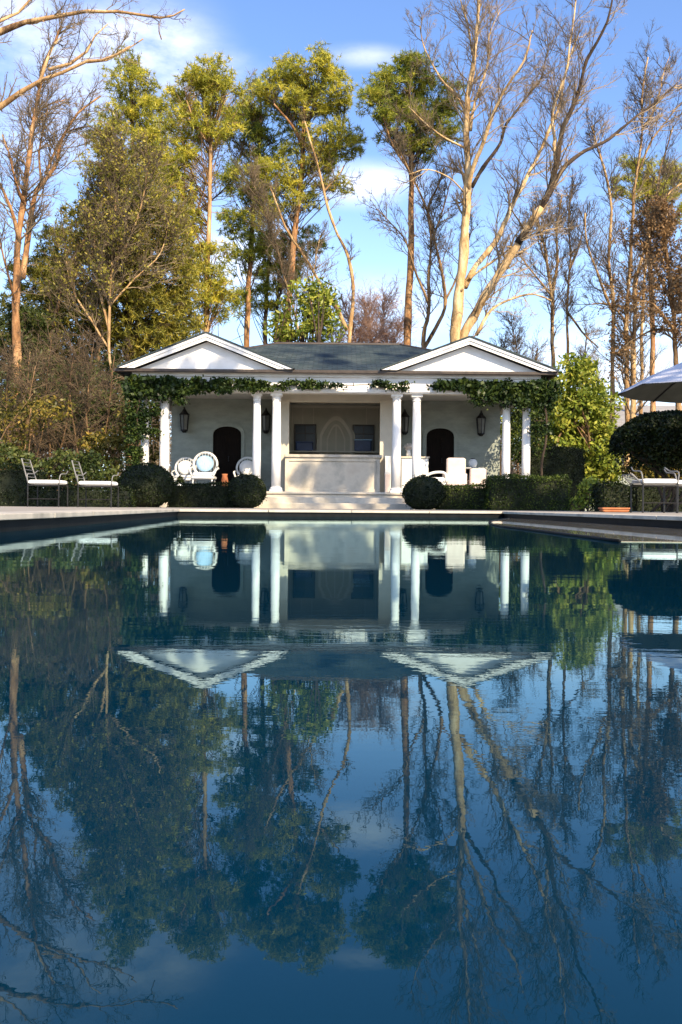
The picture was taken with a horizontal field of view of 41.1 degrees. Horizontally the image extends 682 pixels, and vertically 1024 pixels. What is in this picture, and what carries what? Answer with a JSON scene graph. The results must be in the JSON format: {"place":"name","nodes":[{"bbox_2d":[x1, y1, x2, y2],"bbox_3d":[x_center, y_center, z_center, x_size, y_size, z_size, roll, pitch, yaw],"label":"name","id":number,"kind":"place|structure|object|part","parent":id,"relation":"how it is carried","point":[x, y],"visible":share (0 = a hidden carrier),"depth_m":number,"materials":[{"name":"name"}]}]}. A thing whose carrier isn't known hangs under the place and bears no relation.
{"place":"outdoors","nodes":[
{"label":"outdoors","id":0,"kind":"place"},
{"bbox_2d":[296,441,312,450],"bbox_3d":[-1.129,-2.025,28.020,0.540,0.287,0.150,1,0,0],"label":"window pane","id":1,"kind":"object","parent":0,"point":[304,445],"visible":1,"depth_m":27.95,"materials":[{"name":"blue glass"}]},
{"bbox_2d":[0,516,681,1023],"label":"water","id":2,"kind":"structure","parent":0,"point":[340,770],"depth_m":0.41,"materials":[{"name":"blue liquid"}]},
{"bbox_2d":[0,512,681,531],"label":"pool basin","id":3,"kind":"object","parent":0,"point":[20,525],"visible":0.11,"depth_m":7.91,"materials":[{"name":"stone"}]},
{"bbox_2d":[491,518,681,542],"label":"pool ledge","id":4,"kind":"object","parent":3,"relation":"attached to","point":[626,533],"visible":0.29,"depth_m":5.22,"materials":[{"name":"stone"}]},
{"bbox_2d":[488,518,620,541],"bbox_3d":[1.336,0.089,7.088,0.363,0.014,7.536,1,0,7],"label":"ledge edging","id":5,"kind":"object","parent":4,"relation":"on","point":[587,536],"visible":0.78,"depth_m":4.26,"materials":[{"name":"stone"}]},
{"bbox_2d":[0,506,681,515],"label":"pool deck","id":6,"kind":"structure","parent":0,"point":[12,508],"depth_m":13.40,"materials":[{"name":"stone"}]},
{"bbox_2d":[0,460,47,505],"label":"boxwood hedge","id":7,"kind":"object","parent":6,"relation":"on","point":[13,486],"visible":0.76,"depth_m":18.55,"materials":[{"name":"green plant"}]},
{"bbox_2d":[21,458,67,506],"bbox_3d":[-5.206,-0.510,15.998,0.712,0.844,0.536,1,0,0],"label":"garden chair","id":8,"kind":"object","parent":6,"relation":"on","point":[37,483],"visible":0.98,"depth_m":15.75,"materials":[{"name":"white fabric"}]},
{"bbox_2d":[26,483,136,506],"bbox_3d":[-5.392,-0.332,19.099,2.338,0.546,1.246,1,0,0],"label":"boxwood hedge","id":9,"kind":"object","parent":6,"relation":"on","point":[126,496],"visible":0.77,"depth_m":18.65,"materials":[{"name":"green plant"}]},
{"bbox_2d":[71,460,118,507],"bbox_3d":[-4.372,-0.495,16.198,0.755,0.827,0.526,1,0,0],"label":"garden chair","id":10,"kind":"object","parent":6,"relation":"on","point":[108,484],"visible":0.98,"depth_m":15.96,"materials":[{"name":"white fabric"}]},
{"bbox_2d":[116,460,177,506],"bbox_3d":[-4.533,-0.629,21.201,1.496,1.149,1.443,1,0,0],"label":"boxwood ball","id":11,"kind":"object","parent":6,"relation":"on","point":[150,484],"visible":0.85,"depth_m":20.76,"materials":[{"name":"green plant"}]},
{"bbox_2d":[0,509,681,520],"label":"pool coping","id":12,"kind":"object","parent":6,"relation":"on","point":[17,515],"visible":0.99,"depth_m":7.45,"materials":[{"name":"stone"}]},
{"bbox_2d":[569,476,598,511],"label":"shrub","id":13,"kind":"object","parent":6,"relation":"on","point":[585,488],"visible":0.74,"depth_m":16.93,"materials":[{"name":"green plant"}]},
{"bbox_2d":[588,479,634,511],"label":"boxwood hedge","id":14,"kind":"object","parent":6,"relation":"on","point":[610,494],"visible":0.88,"depth_m":15.25,"materials":[{"name":"green plant"}]},
{"bbox_2d":[598,507,629,511],"bbox_3d":[4.353,-0.034,14.500,0.457,0.074,0.250,1,0,0],"label":"terracotta trough","id":15,"kind":"object","parent":6,"relation":"on","point":[603,509],"visible":0.84,"depth_m":14.39,"materials":[{"name":"orange ceramic"}]},
{"bbox_2d":[586,409,681,511],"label":"clipped evergreen","id":16,"kind":"object","parent":6,"relation":"on","point":[651,440],"visible":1,"depth_m":18.05,"materials":[{"name":"green plant"}]},
{"bbox_2d":[618,362,681,402],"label":"garden umbrella","id":17,"kind":"object","parent":6,"relation":"on","point":[665,385],"visible":1,"depth_m":16.32,"materials":[{"name":"fabric"}]},
{"bbox_2d":[622,467,679,512],"bbox_3d":[4.413,-0.322,12.998,0.664,0.669,0.547,1,0,0],"label":"garden chair","id":18,"kind":"object","parent":6,"relation":"on","point":[642,482],"visible":0.99,"depth_m":12.75,"materials":[{"name":"white fabric"}]},
{"bbox_2d":[663,469,681,512],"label":"garden chair","id":19,"kind":"object","parent":6,"relation":"on","point":[680,483],"visible":0.51,"depth_m":12.95,"materials":[{"name":"grey metal"}]},
{"bbox_2d":[0,0,681,481],"label":"sky","id":20,"kind":"structure","parent":0,"point":[366,33],"materials":[{"name":"blue"}]},
{"bbox_2d":[354,439,371,450],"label":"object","id":21,"kind":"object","parent":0,"point":[362,444],"visible":1,"depth_m":27.95,"materials":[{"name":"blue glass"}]},
{"label":"ground","id":22,"kind":"structure","parent":0,"visible":0},
{"bbox_2d":[0,327,69,469],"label":"leafless shrub","id":23,"kind":"object","parent":22,"relation":"on","point":[10,373],"visible":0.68,"depth_m":27.81,"materials":[{"name":"brown plant"}]},
{"bbox_2d":[0,386,76,469],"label":"mixed shrub","id":24,"kind":"object","parent":22,"relation":"on","point":[43,412],"visible":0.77,"depth_m":25.80,"materials":[{"name":"green plant"}]},
{"bbox_2d":[2,314,109,479],"bbox_3d":[-9.002,-3.177,29.109,4.176,6.234,3.578,1,0,0],"label":"leafless shrub","id":25,"kind":"object","parent":22,"relation":"on","point":[52,373],"visible":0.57,"depth_m":28.80,"materials":[{"name":"brown plant"}]},
{"bbox_2d":[0,218,121,467],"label":"cedar tree","id":26,"kind":"object","parent":22,"relation":"on","point":[29,297],"visible":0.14,"depth_m":38.27,"materials":[{"name":"green plant"}]},
{"bbox_2d":[0,0,123,449],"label":"oak tree","id":27,"kind":"object","parent":22,"relation":"on","point":[19,271],"visible":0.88,"depth_m":32.92,"materials":[{"name":"brown plant"}]},
{"bbox_2d":[0,299,125,460],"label":"evergreen tree","id":28,"kind":"object","parent":22,"relation":"on","point":[29,318],"visible":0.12,"depth_m":34.03,"materials":[{"name":"green plant"}]},
{"bbox_2d":[0,440,127,490],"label":"evergreen shrub","id":29,"kind":"object","parent":22,"relation":"on","point":[13,453],"visible":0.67,"depth_m":23.75,"materials":[{"name":"green plant"}]},
{"bbox_2d":[0,360,141,490],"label":"tall shrub","id":30,"kind":"object","parent":22,"relation":"on","point":[102,412],"visible":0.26,"depth_m":30.78,"materials":[{"name":"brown plant"}]},
{"bbox_2d":[35,322,140,476],"bbox_3d":[-7.429,-2.942,28.353,4.040,5.790,3.409,1,0,34],"label":"leafless shrub","id":31,"kind":"object","parent":22,"relation":"on","point":[87,390],"visible":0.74,"depth_m":27.81,"materials":[{"name":"brown plant"}]},
{"bbox_2d":[0,0,191,111],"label":"overhanging tree","id":32,"kind":"object","parent":22,"relation":"on","point":[25,89],"visible":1,"depth_m":16.95,"materials":[{"name":"beige plant"}]},
{"bbox_2d":[26,104,196,448],"bbox_3d":[-8.195,-7.523,34.701,6.535,14.871,4.950,1,0,35],"label":"tangled tree","id":33,"kind":"object","parent":22,"relation":"on","point":[111,249],"visible":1,"depth_m":33.93,"materials":[{"name":"green plant"}]},
{"bbox_2d":[76,403,159,477],"bbox_3d":[-6.530,-1.716,27.049,2.600,3.198,1.534,1,0,0],"label":"yellow shrub","id":34,"kind":"object","parent":22,"relation":"on","point":[113,441],"visible":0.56,"depth_m":26.90,"materials":[{"name":"green plant"}]},
{"bbox_2d":[32,158,209,470],"bbox_3d":[-8.839,-7.286,36.971,7.167,14.368,4.576,1,0,0],"label":"cedar tree","id":35,"kind":"object","parent":22,"relation":"on","point":[154,331],"visible":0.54,"depth_m":36.36,"materials":[{"name":"green plant"}]},
{"bbox_2d":[74,41,176,461],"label":"pine tree","id":36,"kind":"object","parent":22,"relation":"on","point":[148,102],"visible":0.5,"depth_m":43.43,"materials":[{"name":"green plant"}]},
{"bbox_2d":[147,50,251,335],"bbox_3d":[-6.232,-10.070,40.013,4.801,19.948,3.018,1,0,0],"label":"pine tree","id":37,"kind":"object","parent":22,"relation":"on","point":[208,85],"visible":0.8,"depth_m":39.66,"materials":[{"name":"green plant"}]},
{"bbox_2d":[167,480,237,507],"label":"boxwood hedge","id":38,"kind":"object","parent":22,"relation":"on","point":[200,495],"visible":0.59,"depth_m":21.95,"materials":[{"name":"green plant"}]},
{"bbox_2d":[143,67,268,316],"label":"hazy tree","id":39,"kind":"object","parent":22,"relation":"on","point":[202,186],"visible":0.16,"depth_m":45.62,"materials":[{"name":"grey plant"}]},
{"bbox_2d":[226,471,267,507],"bbox_3d":[-2.243,-0.479,21.607,1.049,0.962,1.081,1,0,0],"label":"boxwood ball","id":40,"kind":"object","parent":22,"relation":"on","point":[246,491],"visible":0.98,"depth_m":21.30,"materials":[{"name":"green plant"}]},
{"bbox_2d":[212,72,312,346],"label":"pine tree","id":41,"kind":"object","parent":22,"relation":"on","point":[248,254],"visible":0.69,"depth_m":44.66,"materials":[{"name":"green plant"}]},
{"bbox_2d":[234,222,334,343],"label":"evergreen tree","id":42,"kind":"object","parent":22,"relation":"on","point":[265,305],"visible":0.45,"depth_m":47.62,"materials":[{"name":"green plant"}]},
{"bbox_2d":[229,146,349,336],"bbox_3d":[-2.157,-7.849,38.980,5.435,15.582,3.132,1,0,0],"label":"leaning tree","id":43,"kind":"object","parent":22,"relation":"on","point":[269,219],"visible":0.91,"depth_m":38.84,"materials":[{"name":"plant"}]},
{"bbox_2d":[235,38,368,325],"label":"pine tree","id":44,"kind":"object","parent":22,"relation":"on","point":[301,93],"visible":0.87,"depth_m":42.50,"materials":[{"name":"green plant"}]},
{"bbox_2d":[262,276,348,342],"bbox_3d":[-1.768,-4.700,34.937,3.337,9.233,4.838,1,0,16],"label":"magnolia tree","id":45,"kind":"object","parent":22,"relation":"on","point":[315,315],"visible":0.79,"depth_m":35.63,"materials":[{"name":"green plant"}]},
{"bbox_2d":[0,373,630,484],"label":"woods","id":46,"kind":"object","parent":22,"relation":"on","point":[170,417],"depth_m":91.46,"materials":[{"name":"green plant"}]},
{"bbox_2d":[269,107,363,342],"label":"crooked tree","id":47,"kind":"object","parent":22,"relation":"on","point":[350,268],"visible":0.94,"depth_m":41.87,"materials":[{"name":"beige plant"}]},
{"bbox_2d":[114,331,558,509],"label":"pool house","id":48,"kind":"structure","parent":22,"relation":"on","point":[226,431],"depth_m":25.16,"materials":[{"name":"paint"}]},
{"bbox_2d":[176,475,185,485],"bbox_3d":[-4.273,-0.770,24.195,0.259,0.424,0.258,1,0,36],"label":"planter","id":49,"kind":"object","parent":48,"relation":"on","point":[180,479],"visible":0.65,"depth_m":24.14,"materials":[{"name":"white paint"}]},
{"bbox_2d":[171,457,197,485],"bbox_3d":[-4.356,-1.054,25.317,0.730,0.982,0.560,1,0,0],"label":"wicker armchair","id":50,"kind":"object","parent":48,"relation":"on","point":[184,466],"visible":0.61,"depth_m":25.41,"materials":[{"name":"white wicker"}]},
{"bbox_2d":[179,407,189,432],"bbox_3d":[-4.613,-2.718,26.820,0.279,0.764,0.331,1,0,0],"label":"wall lantern","id":51,"kind":"object","parent":48,"relation":"attached to","point":[184,418],"depth_m":26.74,"materials":[{"name":"black metal"}]},
{"bbox_2d":[188,451,218,482],"bbox_3d":[-3.751,-1.116,24.917,0.833,1.120,0.633,1,0,0],"label":"wicker armchair","id":52,"kind":"object","parent":48,"relation":"on","point":[204,474],"visible":0.95,"depth_m":25.03,"materials":[{"name":"white wicker"}]},
{"bbox_2d":[221,474,227,485],"bbox_3d":[-3.221,-0.804,25.196,0.200,0.500,0.200,1,0,0],"label":"terracotta jar","id":53,"kind":"object","parent":48,"relation":"on","point":[224,477],"visible":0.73,"depth_m":25.12,"materials":[{"name":"orange ceramic"}]},
{"bbox_2d":[213,426,240,485],"bbox_3d":[-3.377,-1.555,26.961,0.840,1.960,0.102,0,0,0],"label":"door","id":54,"kind":"structure","parent":48,"relation":"in","point":[226,440],"depth_m":26.96,"materials":[{"name":"black wood"}]},
{"bbox_2d":[233,457,251,476],"bbox_3d":[-2.700,-1.075,26.017,0.777,1.046,0.594,1,0,0],"label":"wicker armchair","id":55,"kind":"object","parent":48,"relation":"on","point":[245,466],"visible":0.41,"depth_m":26.12,"materials":[{"name":"white wicker"}]},
{"bbox_2d":[117,374,390,467],"bbox_3d":[-2.220,-1.841,23.586,7.136,3.535,0.594,1,0,0],"label":"climbing vine","id":56,"kind":"object","parent":48,"relation":"attached to","point":[136,389],"visible":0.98,"depth_m":23.54,"materials":[{"name":"green plant"}]},
{"bbox_2d":[261,408,270,433],"bbox_3d":[-2.210,-2.692,26.820,0.279,0.764,0.331,1,0,0],"label":"wall lantern","id":57,"kind":"object","parent":48,"relation":"attached to","point":[266,416],"depth_m":26.74,"materials":[{"name":"black metal"}]},
{"bbox_2d":[294,424,315,450],"bbox_3d":[-1.111,-2.302,28.220,0.682,0.840,0.125,0,0,0],"label":"window","id":58,"kind":"structure","parent":48,"relation":"in","point":[302,432],"depth_m":28.25,"materials":[{"name":"grey glass"}]},
{"bbox_2d":[284,454,381,491],"bbox_3d":[-0.221,-1.042,25.040,2.660,1.030,0.810,1,0,0],"label":"bar counter","id":59,"kind":"object","parent":48,"relation":"on","point":[327,473],"visible":0.87,"depth_m":24.71,"materials":[{"name":"stone"}]},
{"bbox_2d":[353,425,374,450],"bbox_3d":[0.696,-2.287,28.220,0.682,0.840,0.125,0,0,0],"label":"window","id":60,"kind":"structure","parent":48,"relation":"in","point":[360,431],"depth_m":28.25,"materials":[{"name":"grey glass"}]},
{"bbox_2d":[384,456,390,491],"bbox_3d":[1.277,-1.019,25.035,0.166,1.010,0.520,1,0,0],"label":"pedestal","id":61,"kind":"object","parent":48,"relation":"on","point":[387,473],"visible":0.72,"depth_m":24.78,"materials":[{"name":"white paint"}]},
{"bbox_3d":[1.280,-1.283,24.783,0.146,0.440,0.020,0,0,0],"label":"fridge door","id":62,"kind":"part","parent":61,"relation":"part of","materials":[{"name":"white paint"}]},
{"bbox_2d":[401,409,409,434],"bbox_3d":[1.877,-2.654,26.820,0.279,0.764,0.331,1,0,0],"label":"wall lantern","id":63,"kind":"object","parent":48,"relation":"attached to","point":[405,416],"depth_m":26.74,"materials":[{"name":"black metal"}]},
{"bbox_2d":[401,456,429,490],"bbox_3d":[2.061,-1.031,25.661,0.813,1.040,0.628,1,0,0],"label":"sideboard","id":64,"kind":"object","parent":48,"relation":"on","point":[406,468],"visible":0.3,"depth_m":25.38,"materials":[{"name":"stone"}]},
{"bbox_3d":[1.873,-1.046,25.371,0.336,0.830,0.048,0,0,0],"label":"cabinet door","id":65,"kind":"part","parent":64,"relation":"part of","materials":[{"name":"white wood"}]},
{"bbox_2d":[403,443,411,455],"bbox_3d":[1.910,-1.749,25.599,0.282,0.394,0.285,1,0,34],"label":"flower vase","id":66,"kind":"object","parent":64,"relation":"on","point":[408,446],"visible":0.98,"depth_m":25.54,"materials":[{"name":"white ceramic"}]},
{"bbox_3d":[2.249,-1.043,25.371,0.336,0.830,0.048,0,0,0],"label":"cabinet door","id":67,"kind":"part","parent":64,"relation":"part of","materials":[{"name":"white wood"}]},
{"bbox_2d":[426,471,447,484],"bbox_3d":[2.422,-0.806,24.646,0.888,0.607,0.640,1,0,0],"label":"porch chaise","id":68,"kind":"object","parent":48,"relation":"on","point":[442,479],"visible":0.27,"depth_m":24.41,"materials":[{"name":"white wicker"}]},
{"bbox_2d":[426,428,453,476],"bbox_3d":[2.933,-1.500,26.961,0.820,1.960,0.102,0,0,0],"label":"door","id":69,"kind":"structure","parent":48,"relation":"in","point":[439,441],"depth_m":26.96,"materials":[{"name":"black wood"}]},
{"bbox_2d":[442,458,466,485],"bbox_3d":[3.089,-0.979,24.720,0.620,0.964,0.660,1,0,0],"label":"slipcovered chair","id":70,"kind":"object","parent":48,"relation":"on","point":[456,471],"visible":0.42,"depth_m":24.43,"materials":[{"name":"fabric"}]},
{"bbox_2d":[378,377,564,476],"bbox_3d":[4.622,-1.943,25.173,3.850,3.840,6.985,1,0,38],"label":"climbing vine","id":71,"kind":"object","parent":48,"relation":"attached to","point":[541,395],"visible":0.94,"depth_m":23.56,"materials":[{"name":"green plant"}]},
{"bbox_2d":[466,467,485,484],"bbox_3d":[3.568,-0.865,25.596,1.020,0.735,1.020,1,0,0],"label":"porch table","id":72,"kind":"object","parent":48,"relation":"on","point":[468,470],"visible":0.27,"depth_m":25.55,"materials":[{"name":"wood"}]},
{"bbox_2d":[468,458,476,466],"bbox_3d":[3.693,-1.366,25.493,0.260,0.270,0.256,1,0,0],"label":"candle globe","id":73,"kind":"object","parent":72,"relation":"on","point":[472,462],"visible":0.89,"depth_m":25.40,"materials":[{"name":"white glass"}]},
{"bbox_2d":[467,468,486,487],"bbox_3d":[3.703,-0.837,24.826,0.460,0.690,0.649,1,0,0],"label":"slipcovered chair","id":74,"kind":"object","parent":48,"relation":"on","point":[478,475],"visible":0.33,"depth_m":24.52,"materials":[{"name":"fabric"}]},
{"bbox_2d":[476,410,485,435],"bbox_3d":[4.126,-2.615,26.820,0.279,0.764,0.331,1,0,0],"label":"wall lantern","id":75,"kind":"object","parent":48,"relation":"attached to","point":[481,419],"depth_m":26.74,"materials":[{"name":"black metal"}]},
{"bbox_2d":[304,270,423,346],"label":"bare thicket","id":76,"kind":"object","parent":22,"relation":"on","point":[365,331],"visible":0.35,"depth_m":49.81,"materials":[{"name":"brown plant"}]},
{"bbox_2d":[354,48,471,344],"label":"pine tree","id":77,"kind":"object","parent":22,"relation":"on","point":[375,92],"visible":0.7,"depth_m":40.58,"materials":[{"name":"green plant"}]},
{"bbox_2d":[356,109,484,347],"bbox_3d":[3.384,-8.559,40.165,6.686,17.096,2.855,0,0,-31],"label":"slender tree","id":78,"kind":"object","parent":22,"relation":"on","point":[432,241],"visible":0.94,"depth_m":39.86,"materials":[{"name":"grey plant"}]},
{"bbox_2d":[400,474,447,509],"bbox_3d":[1.979,-0.449,21.579,1.152,0.952,1.170,1,0,0],"label":"boxwood ball","id":79,"kind":"object","parent":22,"relation":"on","point":[423,492],"visible":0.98,"depth_m":21.27,"materials":[{"name":"green plant"}]},
{"bbox_2d":[433,483,486,509],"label":"boxwood hedge","id":80,"kind":"object","parent":22,"relation":"on","point":[461,497],"visible":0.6,"depth_m":21.95,"materials":[{"name":"green plant"}]},
{"bbox_2d":[370,0,681,342],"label":"sycamore tree","id":81,"kind":"object","parent":22,"relation":"on","point":[457,332],"visible":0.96,"depth_m":37.78,"materials":[{"name":"beige plant"}]},
{"bbox_2d":[481,472,572,510],"bbox_3d":[4.394,-0.464,21.636,2.160,0.968,1.124,1,0,0],"label":"boxwood hedge","id":82,"kind":"object","parent":22,"relation":"on","point":[531,492],"visible":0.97,"depth_m":21.25,"materials":[{"name":"green plant"}]},
{"bbox_2d":[496,174,583,378],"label":"forked tree","id":83,"kind":"object","parent":22,"relation":"on","point":[545,255],"visible":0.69,"depth_m":41.91,"materials":[{"name":"plant"}]},
{"bbox_2d":[519,444,586,510],"bbox_3d":[6.028,-0.948,25.993,1.817,1.972,1.442,1,0,0],"label":"boxwood hedge","id":84,"kind":"object","parent":22,"relation":"on","point":[569,461],"visible":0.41,"depth_m":25.44,"materials":[{"name":"green plant"}]},
{"bbox_2d":[489,302,621,474],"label":"bare thicket","id":85,"kind":"object","parent":22,"relation":"on","point":[515,341],"visible":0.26,"depth_m":49.94,"materials":[{"name":"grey plant"}]},
{"bbox_2d":[500,352,626,506],"bbox_3d":[7.367,-2.567,31.867,3.742,5.188,7.990,1,0,0],"label":"holly tree","id":86,"kind":"object","parent":22,"relation":"on","point":[585,410],"visible":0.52,"depth_m":28.57,"materials":[{"name":"green plant"}]},
{"bbox_2d":[552,162,610,392],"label":"thin tree","id":87,"kind":"object","parent":22,"relation":"on","point":[565,302],"visible":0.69,"depth_m":43.82,"materials":[{"name":"brown plant"}]},
{"bbox_2d":[556,20,681,467],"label":"tall tree","id":88,"kind":"object","parent":22,"relation":"on","point":[628,382],"visible":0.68,"depth_m":40.02,"materials":[{"name":"brown plant"}]},
{"bbox_2d":[590,405,675,465],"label":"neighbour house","id":89,"kind":"structure","parent":22,"relation":"on","point":[645,409],"depth_m":53.81,"materials":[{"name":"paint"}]},
{"bbox_2d":[597,193,681,469],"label":"withered oak","id":90,"kind":"object","parent":22,"relation":"on","point":[664,215],"visible":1,"depth_m":35.78,"materials":[{"name":"brown plant"}]},
{"bbox_2d":[606,152,681,411],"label":"pine tree","id":91,"kind":"object","parent":22,"relation":"on","point":[640,179],"visible":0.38,"depth_m":51.50,"materials":[{"name":"green plant"}]},
{"bbox_2d":[619,460,681,478],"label":"yellow shrub","id":92,"kind":"object","parent":22,"relation":"on","point":[637,473],"visible":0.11,"depth_m":25.80,"materials":[{"name":"green plant"}]},
{"bbox_2d":[628,482,681,511],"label":"boxwood hedge","id":93,"kind":"object","parent":22,"relation":"on","point":[651,494],"visible":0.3,"depth_m":22.55,"materials":[{"name":"green plant"}]}
]}

